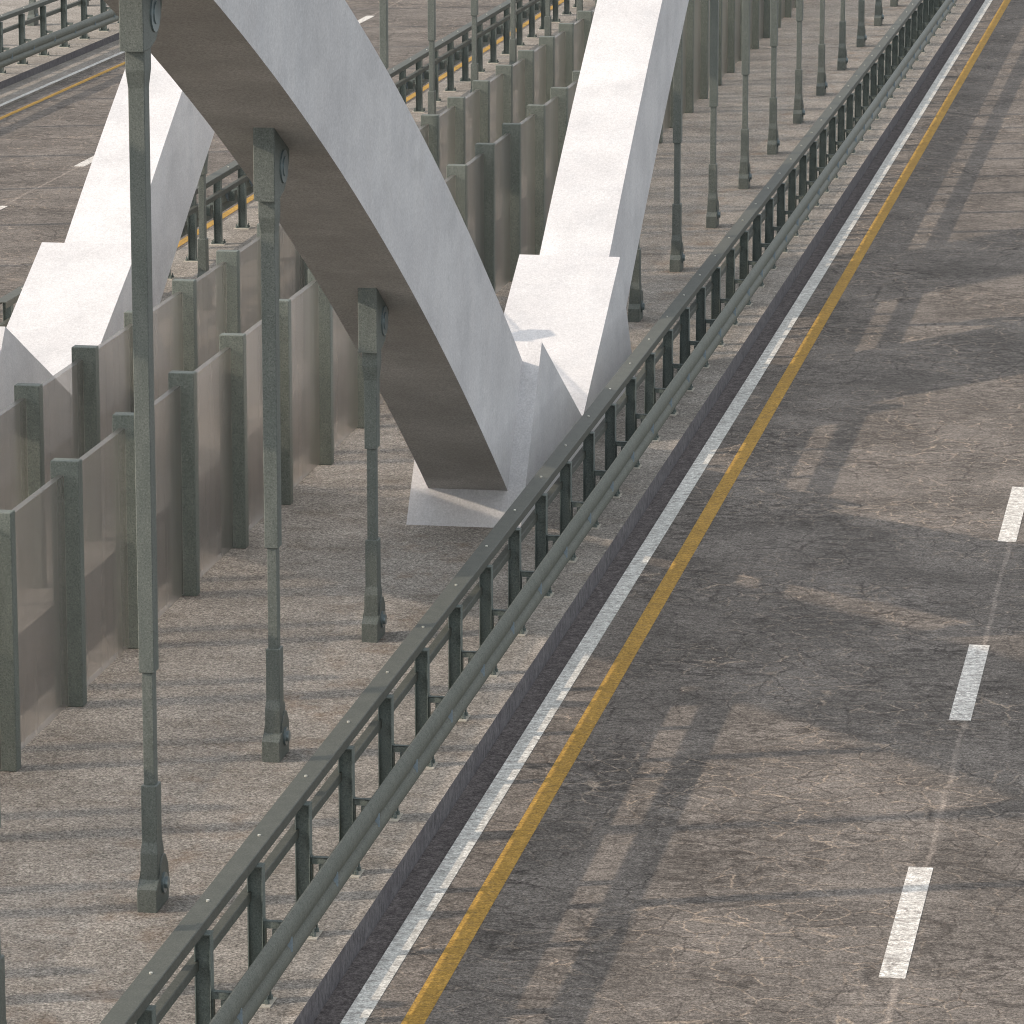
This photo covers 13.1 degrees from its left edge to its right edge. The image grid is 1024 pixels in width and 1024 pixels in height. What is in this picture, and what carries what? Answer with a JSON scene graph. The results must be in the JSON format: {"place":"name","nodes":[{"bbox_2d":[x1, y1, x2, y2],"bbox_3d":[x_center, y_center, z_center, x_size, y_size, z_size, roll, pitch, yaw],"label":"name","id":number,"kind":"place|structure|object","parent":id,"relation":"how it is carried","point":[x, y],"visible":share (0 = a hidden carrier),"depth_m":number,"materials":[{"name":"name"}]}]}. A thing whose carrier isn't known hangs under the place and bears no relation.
{"place":"outdoors","nodes":[
{"label":"outdoors","id":0,"kind":"place"},
{"bbox_2d":[0,0,118,88],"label":"pavement","id":1,"kind":"structure","parent":0,"point":[36,65],"depth_m":101.67,"materials":[{"name":"concrete"}]},
{"bbox_2d":[27,0,38,25],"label":"arch hanger","id":2,"kind":"object","parent":1,"relation":"on","point":[33,13],"visible":0.47,"depth_m":104.30,"materials":[{"name":"grey paint"}]},
{"bbox_2d":[0,0,118,73],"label":"guard railing","id":3,"kind":"object","parent":1,"relation":"on","point":[62,36],"visible":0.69,"depth_m":97.94,"materials":[{"name":"metal"}]},
{"bbox_2d":[0,0,563,322],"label":"road","id":4,"kind":"structure","parent":0,"point":[47,145],"depth_m":85.90,"materials":[{"name":"grey asphalt"}]},
{"bbox_2d":[0,39,124,108],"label":"gutter","id":5,"kind":"object","parent":4,"relation":"on","point":[26,85],"depth_m":96.27,"materials":[{"name":"concrete"}]},
{"bbox_2d":[0,52,123,106],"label":"white line","id":6,"kind":"object","parent":5,"relation":"on","point":[57,80],"depth_m":94.95,"materials":[{"name":"paint"}]},
{"bbox_2d":[0,62,124,119],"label":"yellow line","id":7,"kind":"object","parent":4,"relation":"on","point":[58,92],"depth_m":93.22,"materials":[{"name":"paint"}]},
{"bbox_2d":[75,156,93,166],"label":"lane marking","id":8,"kind":"object","parent":4,"relation":"on","point":[86,162],"visible":0.36,"depth_m":82.35,"materials":[{"name":"white paint"}]},
{"bbox_2d":[358,16,373,22],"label":"lane marking","id":9,"kind":"object","parent":4,"relation":"on","point":[363,19],"visible":0.43,"depth_m":107.86,"materials":[{"name":"white paint"}]},
{"bbox_2d":[177,0,563,247],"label":"yellow line","id":10,"kind":"object","parent":4,"relation":"on","point":[251,197],"depth_m":92.53,"materials":[{"name":"paint"}]},
{"bbox_2d":[19,212,548,716],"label":"deck slab","id":11,"kind":"structure","parent":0,"point":[45,682],"depth_m":51.24,"materials":[{"name":"concrete"}]},
{"bbox_2d":[0,0,594,696],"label":"pavement","id":12,"kind":"structure","parent":0,"point":[36,652],"depth_m":58.77,"materials":[{"name":"concrete"}]},
{"bbox_2d":[0,54,214,488],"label":"bridge arch","id":13,"kind":"structure","parent":12,"relation":"on","point":[77,288],"depth_m":58.59,"materials":[{"name":"paint"}]},
{"bbox_2d":[197,151,212,310],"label":"arch hanger","id":14,"kind":"object","parent":13,"relation":"hanging from","point":[204,294],"visible":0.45,"depth_m":65.02,"materials":[{"name":"grey paint"}]},
{"bbox_2d":[379,0,388,68],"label":"arch hanger","id":15,"kind":"object","parent":13,"relation":"hanging from","point":[383,17],"visible":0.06,"depth_m":78.01,"materials":[{"name":"grey paint"}]},
{"bbox_2d":[427,0,439,136],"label":"arch hanger","id":16,"kind":"object","parent":13,"relation":"hanging from","point":[431,5],"visible":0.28,"depth_m":82.69,"materials":[{"name":"grey paint"}]},
{"bbox_2d":[0,0,592,326],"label":"guard railing","id":17,"kind":"object","parent":12,"relation":"on","point":[220,199],"visible":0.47,"depth_m":88.19,"materials":[{"name":"metal"}]},
{"bbox_2d":[14,0,596,588],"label":"glass screen","id":18,"kind":"object","parent":12,"relation":"on","point":[30,490],"visible":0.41,"depth_m":54.16,"materials":[{"name":"grey metal"}]},
{"bbox_2d":[469,0,478,116],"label":"arch hanger","id":19,"kind":"object","parent":12,"relation":"on","point":[474,63],"visible":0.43,"depth_m":87.23,"materials":[{"name":"grey paint"}]},
{"bbox_2d":[509,0,517,89],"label":"arch hanger","id":20,"kind":"object","parent":12,"relation":"on","point":[513,50],"visible":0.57,"depth_m":91.76,"materials":[{"name":"grey paint"}]},
{"bbox_2d":[544,0,551,35],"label":"arch hanger","id":21,"kind":"object","parent":12,"relation":"on","point":[547,27],"visible":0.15,"depth_m":96.21,"materials":[{"name":"grey paint"}]},
{"bbox_2d":[575,0,582,41],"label":"arch hanger","id":22,"kind":"object","parent":12,"relation":"on","point":[579,5],"visible":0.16,"depth_m":100.71,"materials":[{"name":"grey paint"}]},
{"bbox_2d":[0,0,976,1023],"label":"pavement","id":23,"kind":"structure","parent":0,"point":[81,936],"depth_m":43.89,"materials":[{"name":"concrete"}]},
{"bbox_2d":[358,288,388,642],"bbox_3d":[-1.380,-0.534,45.135,0.223,3.671,0.620,2,12,9],"label":"arch hanger","id":24,"kind":"object","parent":23,"relation":"on","point":[373,311],"visible":1,"depth_m":44.92,"materials":[{"name":"grey paint"}]},
{"bbox_2d":[104,0,688,527],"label":"bridge arch","id":25,"kind":"structure","parent":23,"relation":"on","point":[488,400],"depth_m":47.74,"materials":[{"name":"paint"}]},
{"bbox_2d":[0,803,6,1023],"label":"arch hanger","id":26,"kind":"object","parent":25,"relation":"hanging from","point":[3,1020],"visible":1,"depth_m":31.76,"materials":[{"name":"grey paint"}]},
{"bbox_2d":[119,0,169,912],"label":"arch hanger","id":27,"kind":"object","parent":25,"relation":"hanging from","point":[139,22],"visible":1,"depth_m":35.52,"materials":[{"name":"grey paint"}]},
{"bbox_2d":[253,127,290,762],"bbox_3d":[-2.139,-0.638,40.421,0.223,5.856,0.620,2,12,9],"label":"arch hanger","id":28,"kind":"object","parent":25,"relation":"hanging from","point":[270,160],"visible":1,"depth_m":40.18,"materials":[{"name":"grey paint"}]},
{"bbox_2d":[0,0,795,771],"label":"glass screen","id":29,"kind":"object","parent":23,"relation":"on","point":[70,578],"visible":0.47,"depth_m":49.27,"materials":[{"name":"grey metal"}]},
{"bbox_2d":[100,0,956,1023],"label":"guard railing","id":30,"kind":"object","parent":23,"relation":"on","point":[246,998],"visible":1,"depth_m":43.00,"materials":[{"name":"metal"}]},
{"bbox_2d":[628,239,644,321],"bbox_3d":[1.813,-4.471,64.017,0.223,3.431,0.620,2,12,9],"label":"arch hanger","id":31,"kind":"object","parent":23,"relation":"on","point":[636,307],"visible":0.39,"depth_m":64.07,"materials":[{"name":"grey paint"}]},
{"bbox_2d":[670,30,684,271],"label":"arch hanger","id":32,"kind":"object","parent":23,"relation":"on","point":[677,257],"visible":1,"depth_m":68.34,"materials":[{"name":"grey paint"}]},
{"bbox_2d":[706,0,720,227],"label":"arch hanger","id":33,"kind":"object","parent":23,"relation":"on","point":[713,215],"visible":1,"depth_m":72.75,"materials":[{"name":"grey paint"}]},
{"bbox_2d":[738,0,751,188],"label":"arch hanger","id":34,"kind":"object","parent":23,"relation":"on","point":[745,177],"visible":1,"depth_m":77.28,"materials":[{"name":"grey paint"}]},
{"bbox_2d":[767,0,779,154],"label":"arch hanger","id":35,"kind":"object","parent":23,"relation":"on","point":[773,143],"visible":1,"depth_m":81.81,"materials":[{"name":"grey paint"}]},
{"bbox_2d":[793,0,804,123],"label":"arch hanger","id":36,"kind":"object","parent":23,"relation":"on","point":[798,113],"visible":1,"depth_m":86.31,"materials":[{"name":"grey paint"}]},
{"bbox_2d":[816,0,827,95],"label":"arch hanger","id":37,"kind":"object","parent":23,"relation":"on","point":[821,85],"visible":1,"depth_m":90.81,"materials":[{"name":"grey paint"}]},
{"bbox_2d":[837,0,847,69],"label":"arch hanger","id":38,"kind":"object","parent":23,"relation":"on","point":[842,61],"visible":1,"depth_m":95.28,"materials":[{"name":"grey paint"}]},
{"bbox_2d":[856,0,866,46],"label":"arch hanger","id":39,"kind":"object","parent":23,"relation":"on","point":[861,36],"visible":1,"depth_m":99.75,"materials":[{"name":"grey paint"}]},
{"bbox_2d":[874,0,883,25],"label":"arch hanger","id":40,"kind":"object","parent":23,"relation":"on","point":[878,17],"visible":1,"depth_m":104.23,"materials":[{"name":"grey paint"}]},
{"bbox_2d":[890,0,898,6],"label":"arch hanger","id":41,"kind":"object","parent":23,"relation":"on","point":[893,3],"visible":1,"depth_m":108.68,"materials":[{"name":"grey paint"}]},
{"bbox_2d":[365,0,1023,1023],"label":"road","id":42,"kind":"structure","parent":0,"point":[783,774],"depth_m":43.28,"materials":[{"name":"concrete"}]},
{"bbox_2d":[313,0,984,1023],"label":"gutter","id":43,"kind":"object","parent":42,"relation":"on","point":[369,956],"visible":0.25,"depth_m":46.29,"materials":[{"name":"concrete"}]},
{"bbox_2d":[340,0,992,1023],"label":"white line","id":44,"kind":"object","parent":42,"relation":"on","point":[364,1004],"visible":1,"depth_m":46.13,"materials":[{"name":"paint"}]},
{"bbox_2d":[401,0,1010,1023],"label":"yellow line","id":45,"kind":"object","parent":42,"relation":"on","point":[459,942],"visible":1,"depth_m":46.13,"materials":[{"name":"paint"}]},
{"bbox_2d":[879,867,932,978],"bbox_3d":[3.252,3.361,36.692,0.210,0.005,3.070,2,12,9],"label":"lane marking","id":46,"kind":"object","parent":42,"relation":"on","point":[898,952],"visible":1,"depth_m":36.60,"materials":[{"name":"white paint"}]},
{"bbox_2d":[949,644,989,720],"bbox_3d":[4.568,1.690,44.466,0.210,0.005,3.070,2,12,9],"label":"lane marking","id":47,"kind":"object","parent":42,"relation":"on","point":[968,686],"visible":1,"depth_m":44.37,"materials":[{"name":"white paint"}]},
{"bbox_2d":[998,487,1023,541],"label":"lane marking","id":48,"kind":"object","parent":42,"relation":"on","point":[1011,523],"visible":1,"depth_m":52.07,"materials":[{"name":"white paint"}]}
]}

